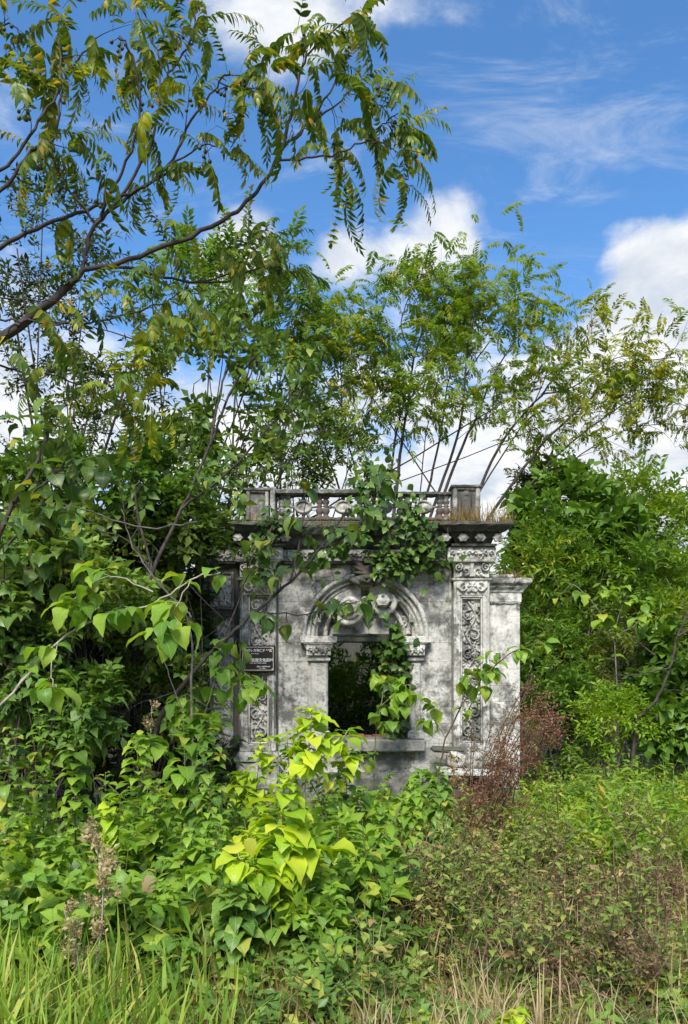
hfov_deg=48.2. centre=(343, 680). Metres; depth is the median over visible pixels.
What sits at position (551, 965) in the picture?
dried plant
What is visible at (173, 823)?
nettle weed
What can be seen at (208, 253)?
leafy tree
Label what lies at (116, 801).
weed
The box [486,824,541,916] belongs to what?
weed
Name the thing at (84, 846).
nettle weed
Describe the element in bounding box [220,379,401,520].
leafy tree
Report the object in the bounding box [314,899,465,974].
fern
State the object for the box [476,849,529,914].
weed
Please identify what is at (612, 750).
weed
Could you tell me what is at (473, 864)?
weed
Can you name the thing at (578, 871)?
weed
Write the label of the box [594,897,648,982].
weed
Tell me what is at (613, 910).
weed
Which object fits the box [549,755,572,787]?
weed
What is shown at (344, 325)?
slender tree
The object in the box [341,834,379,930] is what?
sapling
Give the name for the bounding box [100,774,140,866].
weed
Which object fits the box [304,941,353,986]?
weed
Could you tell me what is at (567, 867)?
weed
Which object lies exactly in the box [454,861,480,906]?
weed
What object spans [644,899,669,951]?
weed
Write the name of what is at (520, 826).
weed
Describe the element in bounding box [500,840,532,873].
weed
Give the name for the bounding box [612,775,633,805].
weed
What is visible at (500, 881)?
weed
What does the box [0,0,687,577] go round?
sky
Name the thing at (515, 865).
weed
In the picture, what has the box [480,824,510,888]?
weed
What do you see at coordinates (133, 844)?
weed
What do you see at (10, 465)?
leafy tree
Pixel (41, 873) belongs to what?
ground cover
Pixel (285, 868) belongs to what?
sapling
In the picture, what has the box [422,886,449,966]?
weed
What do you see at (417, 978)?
weed
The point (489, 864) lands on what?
weed
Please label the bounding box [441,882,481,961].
weed
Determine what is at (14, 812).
nettle weed
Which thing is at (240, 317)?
mulberry tree
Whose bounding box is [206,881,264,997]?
sapling
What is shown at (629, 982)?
weed
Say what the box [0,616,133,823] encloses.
shrub
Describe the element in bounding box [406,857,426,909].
weed
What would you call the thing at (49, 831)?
sapling
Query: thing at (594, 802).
weed
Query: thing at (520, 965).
weed
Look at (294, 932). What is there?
weed
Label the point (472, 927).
weed
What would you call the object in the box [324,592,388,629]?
creeper
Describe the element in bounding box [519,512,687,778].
shrub
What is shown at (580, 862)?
weed
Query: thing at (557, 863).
weed
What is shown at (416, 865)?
weed
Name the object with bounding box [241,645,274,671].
plaque
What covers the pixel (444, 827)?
weed
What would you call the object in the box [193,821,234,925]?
sapling
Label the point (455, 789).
brick
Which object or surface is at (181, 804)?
weed
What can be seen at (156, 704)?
seed stalk
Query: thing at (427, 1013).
sapling
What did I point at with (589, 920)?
weed
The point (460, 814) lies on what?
weed
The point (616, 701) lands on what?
shrub
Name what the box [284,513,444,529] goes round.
dry grass
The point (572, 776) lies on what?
weed
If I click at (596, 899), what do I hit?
weed
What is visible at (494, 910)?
weed
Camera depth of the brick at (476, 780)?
10.36 m
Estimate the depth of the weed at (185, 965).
3.63 m
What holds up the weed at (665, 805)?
on the ground at (98, 797)
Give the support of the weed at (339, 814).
on the ground at (98, 797)
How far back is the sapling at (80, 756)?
5.37 m
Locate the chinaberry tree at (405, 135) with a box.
[0,0,451,480]
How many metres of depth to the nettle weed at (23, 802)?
6.54 m
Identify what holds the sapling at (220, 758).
on the ground at (98, 797)
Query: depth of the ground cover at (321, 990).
3.50 m
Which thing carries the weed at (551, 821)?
on the ground at (98, 797)
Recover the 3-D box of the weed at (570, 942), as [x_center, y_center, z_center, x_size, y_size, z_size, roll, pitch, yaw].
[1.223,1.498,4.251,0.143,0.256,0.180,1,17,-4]
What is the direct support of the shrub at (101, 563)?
on the ground at (98, 797)
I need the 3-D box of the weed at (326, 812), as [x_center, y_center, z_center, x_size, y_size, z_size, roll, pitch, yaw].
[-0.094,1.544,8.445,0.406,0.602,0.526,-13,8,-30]
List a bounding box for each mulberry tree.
[0,395,129,623]
[62,292,319,812]
[134,464,396,806]
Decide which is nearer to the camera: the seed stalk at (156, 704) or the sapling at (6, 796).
the sapling at (6, 796)
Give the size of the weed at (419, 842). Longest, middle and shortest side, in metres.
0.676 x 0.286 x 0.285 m
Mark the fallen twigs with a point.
(655, 1002)
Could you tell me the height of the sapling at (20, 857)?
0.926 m
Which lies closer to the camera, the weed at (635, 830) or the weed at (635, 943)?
the weed at (635, 943)
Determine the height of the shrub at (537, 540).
5.231 m
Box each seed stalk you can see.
[56,895,97,983]
[79,815,119,915]
[80,820,122,1007]
[90,760,106,853]
[136,700,160,833]
[446,749,462,819]
[457,782,473,833]
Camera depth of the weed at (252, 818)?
4.62 m
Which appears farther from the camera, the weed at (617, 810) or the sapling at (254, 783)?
the weed at (617, 810)
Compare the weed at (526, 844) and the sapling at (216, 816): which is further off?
the weed at (526, 844)
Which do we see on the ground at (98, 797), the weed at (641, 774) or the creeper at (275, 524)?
the weed at (641, 774)
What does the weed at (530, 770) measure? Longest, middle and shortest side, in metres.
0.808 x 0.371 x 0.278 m
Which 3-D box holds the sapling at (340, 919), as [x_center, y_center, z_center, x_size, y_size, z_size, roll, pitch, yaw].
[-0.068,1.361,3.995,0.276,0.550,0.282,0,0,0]
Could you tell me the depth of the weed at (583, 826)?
5.99 m
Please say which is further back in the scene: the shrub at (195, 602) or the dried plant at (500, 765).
the shrub at (195, 602)
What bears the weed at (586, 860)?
on the ground at (98, 797)
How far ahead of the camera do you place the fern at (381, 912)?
4.91 m
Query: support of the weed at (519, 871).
on the ground at (98, 797)
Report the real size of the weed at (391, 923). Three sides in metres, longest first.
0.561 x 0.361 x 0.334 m
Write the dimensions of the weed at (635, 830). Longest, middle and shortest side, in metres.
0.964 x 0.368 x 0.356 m
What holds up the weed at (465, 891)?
on the ground at (98, 797)
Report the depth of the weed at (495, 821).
5.20 m
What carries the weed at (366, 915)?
on the ground at (98, 797)
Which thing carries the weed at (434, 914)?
on the ground at (98, 797)
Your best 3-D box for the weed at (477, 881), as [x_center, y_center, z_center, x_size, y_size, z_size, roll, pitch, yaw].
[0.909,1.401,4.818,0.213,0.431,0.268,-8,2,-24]
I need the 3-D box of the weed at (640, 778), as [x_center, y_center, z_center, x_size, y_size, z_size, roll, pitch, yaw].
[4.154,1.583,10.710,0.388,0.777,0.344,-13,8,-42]
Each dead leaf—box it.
[120,921,126,929]
[142,874,156,893]
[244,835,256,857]
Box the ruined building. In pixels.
[197,484,532,815]
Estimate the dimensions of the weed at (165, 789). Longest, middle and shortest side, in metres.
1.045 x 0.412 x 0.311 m
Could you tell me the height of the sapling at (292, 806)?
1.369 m
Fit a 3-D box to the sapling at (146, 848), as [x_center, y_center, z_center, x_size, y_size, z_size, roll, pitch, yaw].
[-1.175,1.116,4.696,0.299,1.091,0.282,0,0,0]
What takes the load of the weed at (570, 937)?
on the ground at (98, 797)
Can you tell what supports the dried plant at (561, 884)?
on the ground at (98, 797)
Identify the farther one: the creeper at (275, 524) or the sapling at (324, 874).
the creeper at (275, 524)
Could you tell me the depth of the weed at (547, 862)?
6.01 m
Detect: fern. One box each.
[250,924,441,1012]
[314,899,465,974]
[340,884,480,952]
[476,879,578,906]
[543,864,611,879]
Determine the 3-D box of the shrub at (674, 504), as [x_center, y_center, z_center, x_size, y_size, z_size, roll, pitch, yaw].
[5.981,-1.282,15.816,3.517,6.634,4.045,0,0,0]
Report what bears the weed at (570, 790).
on the ground at (98, 797)
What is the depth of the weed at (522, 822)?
5.88 m
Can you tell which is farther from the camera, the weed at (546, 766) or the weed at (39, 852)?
the weed at (546, 766)
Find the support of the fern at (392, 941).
on the ground at (98, 797)
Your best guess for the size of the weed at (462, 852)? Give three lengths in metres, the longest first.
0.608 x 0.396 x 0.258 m
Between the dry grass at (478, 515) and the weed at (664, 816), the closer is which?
the weed at (664, 816)
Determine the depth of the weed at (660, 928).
4.36 m
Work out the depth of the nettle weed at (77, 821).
6.12 m
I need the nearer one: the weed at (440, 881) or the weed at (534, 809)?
the weed at (440, 881)
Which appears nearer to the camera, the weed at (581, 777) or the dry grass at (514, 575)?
the weed at (581, 777)
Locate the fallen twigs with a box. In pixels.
[10,810,687,1023]
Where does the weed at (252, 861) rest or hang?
on the ground at (98, 797)
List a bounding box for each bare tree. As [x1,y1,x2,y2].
[15,480,238,831]
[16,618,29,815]
[600,597,687,790]
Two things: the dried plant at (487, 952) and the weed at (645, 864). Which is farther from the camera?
the weed at (645, 864)
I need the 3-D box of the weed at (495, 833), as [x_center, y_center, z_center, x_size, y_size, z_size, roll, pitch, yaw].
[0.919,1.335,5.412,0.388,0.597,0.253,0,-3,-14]
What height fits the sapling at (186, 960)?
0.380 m
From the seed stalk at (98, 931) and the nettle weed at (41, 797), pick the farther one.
the nettle weed at (41, 797)
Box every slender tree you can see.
[257,256,422,516]
[290,220,500,516]
[311,278,687,520]
[313,201,611,517]
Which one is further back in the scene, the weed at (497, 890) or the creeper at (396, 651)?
the creeper at (396, 651)
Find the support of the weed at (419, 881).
on the ground at (98, 797)
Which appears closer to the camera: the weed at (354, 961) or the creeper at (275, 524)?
the weed at (354, 961)
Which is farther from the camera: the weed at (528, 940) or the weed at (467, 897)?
the weed at (467, 897)
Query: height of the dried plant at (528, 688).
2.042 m
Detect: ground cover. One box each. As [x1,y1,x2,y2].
[0,785,427,1009]
[0,806,320,982]
[132,907,687,1023]
[222,783,533,879]
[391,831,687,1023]
[477,762,687,891]
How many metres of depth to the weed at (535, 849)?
4.75 m
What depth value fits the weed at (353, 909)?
4.22 m
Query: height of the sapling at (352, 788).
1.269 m
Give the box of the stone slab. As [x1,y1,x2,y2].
[436,766,503,776]
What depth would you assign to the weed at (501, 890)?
4.84 m
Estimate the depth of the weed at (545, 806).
6.14 m
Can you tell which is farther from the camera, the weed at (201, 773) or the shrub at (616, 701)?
the shrub at (616, 701)
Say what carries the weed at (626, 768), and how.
on the ground at (98, 797)
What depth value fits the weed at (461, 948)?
4.25 m
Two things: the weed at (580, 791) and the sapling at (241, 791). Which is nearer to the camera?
the sapling at (241, 791)
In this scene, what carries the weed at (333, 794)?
on the ground at (98, 797)
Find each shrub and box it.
[0,477,190,822]
[0,502,165,826]
[0,545,100,824]
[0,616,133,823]
[0,624,117,833]
[0,701,247,811]
[59,570,238,809]
[89,576,216,820]
[90,653,216,812]
[97,464,239,813]
[103,507,228,812]
[329,643,406,734]
[489,491,607,791]
[496,440,661,782]
[514,535,687,769]
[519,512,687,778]
[520,600,608,792]
[525,569,687,787]
[564,453,687,772]
[565,679,678,805]
[613,611,687,796]
[633,578,687,782]
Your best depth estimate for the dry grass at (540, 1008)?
3.55 m
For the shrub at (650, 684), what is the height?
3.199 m
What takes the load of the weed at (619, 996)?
on the ground at (98, 797)
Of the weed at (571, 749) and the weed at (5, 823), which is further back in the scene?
the weed at (571, 749)
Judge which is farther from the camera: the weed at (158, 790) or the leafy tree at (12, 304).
the leafy tree at (12, 304)
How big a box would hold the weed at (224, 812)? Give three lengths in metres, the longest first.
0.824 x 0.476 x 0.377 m
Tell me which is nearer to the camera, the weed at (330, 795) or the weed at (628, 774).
the weed at (330, 795)
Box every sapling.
[0,561,225,714]
[0,727,32,860]
[3,815,34,907]
[24,708,56,847]
[24,831,78,924]
[54,720,94,861]
[86,797,139,875]
[118,730,156,855]
[121,827,222,877]
[128,713,223,841]
[133,775,174,877]
[136,877,179,971]
[165,638,275,826]
[166,827,211,896]
[175,956,206,991]
[184,730,231,858]
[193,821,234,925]
[195,778,222,878]
[198,896,246,986]
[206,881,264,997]
[212,769,358,927]
[224,770,257,833]
[230,826,274,892]
[241,733,270,836]
[241,881,283,978]
[260,704,368,801]
[276,727,299,828]
[291,854,333,933]
[305,889,355,980]
[306,880,350,944]
[314,815,404,870]
[334,732,360,836]
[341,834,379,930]
[347,785,414,838]
[359,674,422,798]
[368,783,397,864]
[375,835,409,914]
[394,787,409,837]
[401,777,427,853]
[403,768,439,830]
[413,1009,446,1023]
[415,638,559,840]
[422,764,458,849]
[493,1006,532,1023]
[552,579,656,781]
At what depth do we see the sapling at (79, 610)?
4.89 m
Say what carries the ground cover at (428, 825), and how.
on the ground at (98, 797)
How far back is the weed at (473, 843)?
5.76 m
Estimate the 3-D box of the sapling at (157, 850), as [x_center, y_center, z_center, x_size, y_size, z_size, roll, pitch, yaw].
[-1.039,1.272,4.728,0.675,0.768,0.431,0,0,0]
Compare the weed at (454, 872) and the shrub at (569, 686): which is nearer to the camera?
the weed at (454, 872)
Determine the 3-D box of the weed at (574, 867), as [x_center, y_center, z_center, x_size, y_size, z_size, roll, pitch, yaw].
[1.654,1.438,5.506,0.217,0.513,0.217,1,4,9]
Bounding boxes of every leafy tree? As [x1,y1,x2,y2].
[0,162,198,795]
[0,415,236,832]
[23,250,352,776]
[53,204,375,520]
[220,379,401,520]
[498,449,612,762]
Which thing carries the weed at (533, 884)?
on the ground at (98, 797)
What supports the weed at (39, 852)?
on the ground at (98, 797)
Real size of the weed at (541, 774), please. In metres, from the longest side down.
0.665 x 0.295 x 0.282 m
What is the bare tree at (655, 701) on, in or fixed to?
on the ground at (98, 797)
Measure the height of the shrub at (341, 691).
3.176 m
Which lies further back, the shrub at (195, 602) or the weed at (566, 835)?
the shrub at (195, 602)
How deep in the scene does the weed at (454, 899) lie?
4.58 m
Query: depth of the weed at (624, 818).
5.65 m
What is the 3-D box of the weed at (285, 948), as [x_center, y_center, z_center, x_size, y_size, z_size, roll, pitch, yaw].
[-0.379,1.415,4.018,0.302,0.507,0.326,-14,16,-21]
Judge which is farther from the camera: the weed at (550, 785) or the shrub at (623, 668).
the shrub at (623, 668)
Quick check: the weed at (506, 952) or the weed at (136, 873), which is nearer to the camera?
the weed at (506, 952)
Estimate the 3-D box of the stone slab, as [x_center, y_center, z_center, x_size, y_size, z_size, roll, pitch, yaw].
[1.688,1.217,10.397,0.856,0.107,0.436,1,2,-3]
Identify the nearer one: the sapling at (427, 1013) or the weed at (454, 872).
the sapling at (427, 1013)
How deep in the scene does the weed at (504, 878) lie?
5.16 m
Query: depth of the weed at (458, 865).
4.97 m
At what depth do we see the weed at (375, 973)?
3.50 m
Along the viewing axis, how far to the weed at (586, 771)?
8.35 m
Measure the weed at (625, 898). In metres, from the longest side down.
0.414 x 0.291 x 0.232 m
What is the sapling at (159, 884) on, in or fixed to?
on the ground at (98, 797)
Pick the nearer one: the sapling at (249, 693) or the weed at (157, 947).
the weed at (157, 947)
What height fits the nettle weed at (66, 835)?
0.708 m
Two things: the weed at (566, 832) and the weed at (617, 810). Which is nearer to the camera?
the weed at (566, 832)
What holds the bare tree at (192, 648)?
on the ground at (98, 797)
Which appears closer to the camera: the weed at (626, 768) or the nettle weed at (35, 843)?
the nettle weed at (35, 843)
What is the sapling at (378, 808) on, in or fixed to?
on the ground at (98, 797)
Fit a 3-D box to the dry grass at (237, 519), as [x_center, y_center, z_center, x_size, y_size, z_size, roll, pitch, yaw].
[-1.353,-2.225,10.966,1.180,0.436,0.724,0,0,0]
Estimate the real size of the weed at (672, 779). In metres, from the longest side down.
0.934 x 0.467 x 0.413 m
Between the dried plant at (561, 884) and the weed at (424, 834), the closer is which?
the dried plant at (561, 884)
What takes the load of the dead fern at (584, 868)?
on the ground at (98, 797)
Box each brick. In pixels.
[451,786,468,797]
[468,776,488,787]
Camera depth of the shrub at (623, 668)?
16.70 m
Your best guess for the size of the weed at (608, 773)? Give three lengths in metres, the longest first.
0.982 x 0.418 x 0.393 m
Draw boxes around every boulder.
[446,751,465,767]
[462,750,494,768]
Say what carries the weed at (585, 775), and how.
on the ground at (98, 797)
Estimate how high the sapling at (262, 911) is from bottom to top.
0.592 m
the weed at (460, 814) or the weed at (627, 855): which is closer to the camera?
the weed at (627, 855)
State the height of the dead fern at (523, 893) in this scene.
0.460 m
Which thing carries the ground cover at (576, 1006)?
on the ground at (98, 797)
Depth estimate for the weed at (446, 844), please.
5.16 m
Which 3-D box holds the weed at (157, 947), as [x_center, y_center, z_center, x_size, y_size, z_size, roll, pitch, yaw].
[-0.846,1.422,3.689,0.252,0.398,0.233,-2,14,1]
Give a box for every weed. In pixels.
[0,796,24,831]
[0,802,40,859]
[0,809,34,921]
[0,821,66,898]
[8,777,35,830]
[25,826,47,859]
[29,835,65,903]
[35,766,58,832]
[47,831,73,860]
[65,794,84,853]
[79,842,120,901]
[80,861,91,884]
[81,817,115,872]
[90,783,185,902]
[92,771,123,862]
[96,797,136,873]
[96,817,166,898]
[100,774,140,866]
[112,844,140,907]
[117,791,144,829]
[126,785,173,876]
[144,807,165,850]
[145,936,186,991]
[156,783,186,853]
[156,784,177,832]
[167,941,200,1004]
[181,759,208,806]
[206,783,239,832]
[209,797,245,840]
[212,810,232,847]
[234,817,270,858]
[237,808,286,866]
[239,929,275,988]
[245,952,312,1023]
[253,871,318,953]
[260,901,301,964]
[276,887,314,954]
[288,914,310,970]
[289,908,360,1010]
[299,857,344,926]
[301,779,338,829]
[302,785,326,820]
[303,929,347,956]
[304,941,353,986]
[305,798,320,836]
[308,802,354,842]
[315,796,337,827]
[322,979,360,1014]
[324,782,345,820]
[329,787,349,802]
[334,905,370,941]
[341,870,367,922]
[343,905,392,959]
[345,881,411,964]
[348,794,416,930]
[348,951,380,979]
[350,820,376,860]
[351,912,408,1006]
[358,950,401,1012]
[359,905,407,959]
[377,772,395,801]
[379,868,431,907]
[391,843,435,923]
[394,899,425,941]
[396,900,415,923]
[398,958,440,1007]
[404,876,440,943]
[406,846,431,884]
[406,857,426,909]
[408,827,454,904]
[411,850,440,927]
[414,821,432,863]
[414,894,453,965]
[415,873,446,921]
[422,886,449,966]
[423,842,448,888]
[425,864,470,948]
[429,903,472,975]
[433,842,479,913]
[433,866,467,919]
[434,814,462,875]
[435,784,448,809]
[436,841,475,930]
[436,855,474,894]
[437,818,470,862]
[437,851,464,927]
[439,882,471,935]
[441,862,480,971]
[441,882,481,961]
[442,832,493,933]
[444,800,468,844]
[447,894,500,984]
[449,864,492,931]
[452,779,492,860]
[452,804,485,880]
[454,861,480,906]
[457,827,499,874]
[458,837,490,883]
[459,889,482,910]
[460,829,488,861]
[461,862,505,960]
[461,865,487,891]
[468,874,502,911]
[468,900,533,999]
[469,848,492,898]
[472,842,514,928]
[474,807,516,900]
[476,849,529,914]
[476,866,498,899]
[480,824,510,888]
[480,860,512,917]
[481,883,502,928]
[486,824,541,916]
[488,895,502,921]
[490,883,529,926]
[490,886,533,984]
[493,899,545,994]
[496,862,526,909]
[500,825,534,866]
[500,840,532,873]
[500,852,520,887]
[501,858,522,913]
[502,844,530,896]
[502,904,553,959]
[504,890,532,926]
[504,917,556,988]
[506,816,539,873]
[507,840,531,885]
[508,798,540,853]
[508,835,534,893]
[509,869,539,900]
[511,917,564,1009]
[512,800,538,829]
[513,973,550,1016]
[515,838,577,942]
[515,874,561,961]
[516,844,543,889]
[518,815,547,881]
[518,865,560,923]
[518,876,539,899]
[519,829,556,903]
[521,809,550,875]
[524,766,535,779]
[524,826,570,929]
[525,761,543,791]
[526,873,582,948]
[528,814,561,884]
[532,769,575,851]
[532,855,561,891]
[533,769,547,781]
[537,754,556,780]
[538,819,567,879]
[540,808,573,888]
[541,822,587,872]
[543,761,556,781]
[543,799,576,862]
[543,818,583,893]
[543,898,594,982]
[544,780,565,807]
[545,811,597,871]
[547,903,576,927]
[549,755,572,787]
[550,757,569,779]
[554,845,593,905]
[555,876,620,940]
[555,922,588,977]
[557,841,589,899]
[558,764,577,802]
[559,771,592,810]
[559,864,606,926]
[560,847,589,893]
[561,927,579,958]
[561,954,605,1008]
[562,778,594,813]
[563,849,588,881]
[567,744,604,818]
[567,767,595,790]
[569,834,607,893]
[570,778,597,809]
[570,787,603,828]
[571,767,596,784]
[572,756,608,808]
[572,762,592,808]
[574,877,617,966]
[579,904,627,1001]
[580,780,607,817]
[583,768,604,820]
[583,822,662,958]
[584,941,642,1015]
[589,758,605,809]
[593,784,648,860]
[594,740,615,796]
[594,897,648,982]
[594,967,636,1015]
[595,764,630,817]
[595,926,631,1015]
[600,754,642,817]
[601,748,619,811]
[601,754,620,791]
[601,865,630,927]
[604,786,640,818]
[604,799,668,912]
[604,888,626,921]
[606,801,639,828]
[606,923,655,976]
[609,766,634,793]
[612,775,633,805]
[614,797,645,862]
[615,844,635,879]
[616,772,664,836]
[617,866,658,920]
[618,859,636,908]
[619,820,687,953]
[621,753,640,793]
[621,882,649,923]
[621,958,656,1012]
[623,793,684,922]
[625,852,668,972]
[626,893,684,953]
[628,837,675,901]
[629,864,652,924]
[631,764,661,784]
[634,760,649,813]
[634,767,655,792]
[635,917,687,962]
[642,916,672,940]
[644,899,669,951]
[645,800,687,893]
[646,776,685,816]
[646,860,673,913]
[647,881,667,908]
[654,792,673,824]
[654,803,673,831]
[656,756,687,820]
[656,761,686,824]
[665,815,687,840]
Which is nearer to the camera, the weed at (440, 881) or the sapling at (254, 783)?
the weed at (440, 881)
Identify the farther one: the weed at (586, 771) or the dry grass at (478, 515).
the dry grass at (478, 515)
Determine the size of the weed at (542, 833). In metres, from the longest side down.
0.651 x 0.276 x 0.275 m
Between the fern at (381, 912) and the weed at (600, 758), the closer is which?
the fern at (381, 912)
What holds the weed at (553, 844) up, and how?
on the ground at (98, 797)
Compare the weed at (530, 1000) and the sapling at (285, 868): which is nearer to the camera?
the weed at (530, 1000)
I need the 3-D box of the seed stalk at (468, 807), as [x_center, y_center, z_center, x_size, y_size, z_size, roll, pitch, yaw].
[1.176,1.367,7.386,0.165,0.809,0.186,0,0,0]
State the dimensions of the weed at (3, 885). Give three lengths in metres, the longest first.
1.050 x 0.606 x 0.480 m
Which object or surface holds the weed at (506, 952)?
on the ground at (98, 797)
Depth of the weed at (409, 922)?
4.80 m
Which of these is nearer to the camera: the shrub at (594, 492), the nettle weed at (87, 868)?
the nettle weed at (87, 868)
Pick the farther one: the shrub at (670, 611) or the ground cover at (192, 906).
the shrub at (670, 611)
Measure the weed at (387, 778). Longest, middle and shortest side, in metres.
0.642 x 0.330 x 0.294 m
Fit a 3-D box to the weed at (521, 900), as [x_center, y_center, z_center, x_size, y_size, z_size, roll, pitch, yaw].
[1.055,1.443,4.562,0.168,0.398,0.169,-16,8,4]
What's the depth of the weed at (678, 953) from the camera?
3.95 m
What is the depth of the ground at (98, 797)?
17.87 m
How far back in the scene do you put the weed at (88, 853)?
4.48 m
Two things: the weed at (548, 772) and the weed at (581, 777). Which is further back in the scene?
the weed at (548, 772)
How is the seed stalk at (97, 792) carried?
on the ground at (98, 797)
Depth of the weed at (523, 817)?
6.46 m
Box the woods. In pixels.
[160,511,671,707]
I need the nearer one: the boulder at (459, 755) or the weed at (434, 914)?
the weed at (434, 914)
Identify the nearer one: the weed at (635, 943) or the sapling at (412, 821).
the weed at (635, 943)
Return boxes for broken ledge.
[430,746,468,753]
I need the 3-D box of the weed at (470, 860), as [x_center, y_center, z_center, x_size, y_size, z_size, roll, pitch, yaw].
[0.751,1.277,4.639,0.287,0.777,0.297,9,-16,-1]
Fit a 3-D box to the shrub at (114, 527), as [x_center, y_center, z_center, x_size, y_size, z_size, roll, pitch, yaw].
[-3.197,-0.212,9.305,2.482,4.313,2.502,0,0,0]
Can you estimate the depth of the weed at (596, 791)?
9.06 m
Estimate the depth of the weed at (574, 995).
3.68 m
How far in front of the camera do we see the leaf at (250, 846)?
3.68 m
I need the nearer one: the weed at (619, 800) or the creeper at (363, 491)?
the weed at (619, 800)
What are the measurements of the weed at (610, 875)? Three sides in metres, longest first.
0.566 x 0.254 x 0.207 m
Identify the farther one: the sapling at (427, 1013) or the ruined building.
the ruined building
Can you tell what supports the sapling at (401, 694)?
on the ground at (98, 797)
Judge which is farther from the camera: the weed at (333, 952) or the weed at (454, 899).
the weed at (454, 899)
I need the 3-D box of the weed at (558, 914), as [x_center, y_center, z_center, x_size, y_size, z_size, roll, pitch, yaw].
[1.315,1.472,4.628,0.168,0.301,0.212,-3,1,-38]
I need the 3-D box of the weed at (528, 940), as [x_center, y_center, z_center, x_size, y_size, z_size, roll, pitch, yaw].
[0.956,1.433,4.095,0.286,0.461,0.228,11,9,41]
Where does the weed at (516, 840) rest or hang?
on the ground at (98, 797)
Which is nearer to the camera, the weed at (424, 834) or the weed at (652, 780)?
the weed at (424, 834)
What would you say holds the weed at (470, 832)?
on the ground at (98, 797)
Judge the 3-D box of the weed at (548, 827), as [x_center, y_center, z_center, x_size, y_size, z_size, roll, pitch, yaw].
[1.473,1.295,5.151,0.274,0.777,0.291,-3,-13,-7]
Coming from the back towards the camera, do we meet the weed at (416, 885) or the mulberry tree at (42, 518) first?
the mulberry tree at (42, 518)
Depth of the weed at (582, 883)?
4.66 m
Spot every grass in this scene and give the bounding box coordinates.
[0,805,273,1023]
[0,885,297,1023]
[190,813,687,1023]
[228,512,283,521]
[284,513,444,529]
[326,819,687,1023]
[435,499,529,533]
[491,569,522,577]
[568,751,687,812]
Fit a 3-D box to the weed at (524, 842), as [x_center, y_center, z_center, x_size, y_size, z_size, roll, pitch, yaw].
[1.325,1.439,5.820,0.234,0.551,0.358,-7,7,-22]
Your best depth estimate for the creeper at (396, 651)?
10.94 m
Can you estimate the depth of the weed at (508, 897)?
4.75 m
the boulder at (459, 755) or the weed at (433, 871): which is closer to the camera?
the weed at (433, 871)
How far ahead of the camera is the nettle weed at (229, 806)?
6.39 m
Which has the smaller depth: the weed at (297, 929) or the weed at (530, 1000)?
the weed at (530, 1000)
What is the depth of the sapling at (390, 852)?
4.96 m
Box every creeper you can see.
[241,499,290,588]
[284,445,401,587]
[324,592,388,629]
[360,483,467,595]
[369,620,419,739]
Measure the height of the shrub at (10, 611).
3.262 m
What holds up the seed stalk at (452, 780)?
on the ground at (98, 797)
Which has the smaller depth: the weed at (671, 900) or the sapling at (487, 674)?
the weed at (671, 900)
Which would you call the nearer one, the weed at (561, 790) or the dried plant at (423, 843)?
the dried plant at (423, 843)
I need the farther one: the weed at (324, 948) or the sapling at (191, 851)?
the sapling at (191, 851)
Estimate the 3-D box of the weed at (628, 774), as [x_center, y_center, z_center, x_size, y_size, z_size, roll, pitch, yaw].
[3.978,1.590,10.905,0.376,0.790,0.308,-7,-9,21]
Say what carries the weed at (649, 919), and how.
on the ground at (98, 797)
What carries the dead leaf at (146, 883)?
on the grass at (100, 1014)
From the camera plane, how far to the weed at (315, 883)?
4.32 m
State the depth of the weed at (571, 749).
9.55 m
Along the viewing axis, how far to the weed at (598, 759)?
11.15 m
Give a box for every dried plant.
[358,844,478,937]
[397,816,511,889]
[444,879,599,986]
[450,669,540,827]
[452,688,574,848]
[492,927,631,1013]
[533,838,687,938]
[551,889,687,1013]
[616,846,687,914]
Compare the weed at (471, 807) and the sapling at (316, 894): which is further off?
the weed at (471, 807)
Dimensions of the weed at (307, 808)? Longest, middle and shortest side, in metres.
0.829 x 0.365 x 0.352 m
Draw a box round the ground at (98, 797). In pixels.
[8,697,682,1019]
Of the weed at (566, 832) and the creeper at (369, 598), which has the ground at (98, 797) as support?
the weed at (566, 832)
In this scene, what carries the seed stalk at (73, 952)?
on the ground at (98, 797)
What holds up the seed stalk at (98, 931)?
on the ground at (98, 797)
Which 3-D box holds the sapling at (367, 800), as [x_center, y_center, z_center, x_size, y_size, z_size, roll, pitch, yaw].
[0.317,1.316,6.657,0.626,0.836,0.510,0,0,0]
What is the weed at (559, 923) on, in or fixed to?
on the ground at (98, 797)
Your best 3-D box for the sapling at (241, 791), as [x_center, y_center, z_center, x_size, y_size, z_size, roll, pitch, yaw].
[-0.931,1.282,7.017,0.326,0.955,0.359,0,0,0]
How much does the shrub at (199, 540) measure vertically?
4.630 m
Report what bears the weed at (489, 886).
on the ground at (98, 797)
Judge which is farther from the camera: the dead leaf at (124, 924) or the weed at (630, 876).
the weed at (630, 876)
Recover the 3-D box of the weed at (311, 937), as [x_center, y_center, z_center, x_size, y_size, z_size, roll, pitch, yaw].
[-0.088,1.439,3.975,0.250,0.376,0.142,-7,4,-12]
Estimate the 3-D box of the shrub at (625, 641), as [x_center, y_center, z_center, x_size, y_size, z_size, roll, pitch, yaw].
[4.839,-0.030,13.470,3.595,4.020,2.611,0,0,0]
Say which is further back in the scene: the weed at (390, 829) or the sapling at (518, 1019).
the weed at (390, 829)
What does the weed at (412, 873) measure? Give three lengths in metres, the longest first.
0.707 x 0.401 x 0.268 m

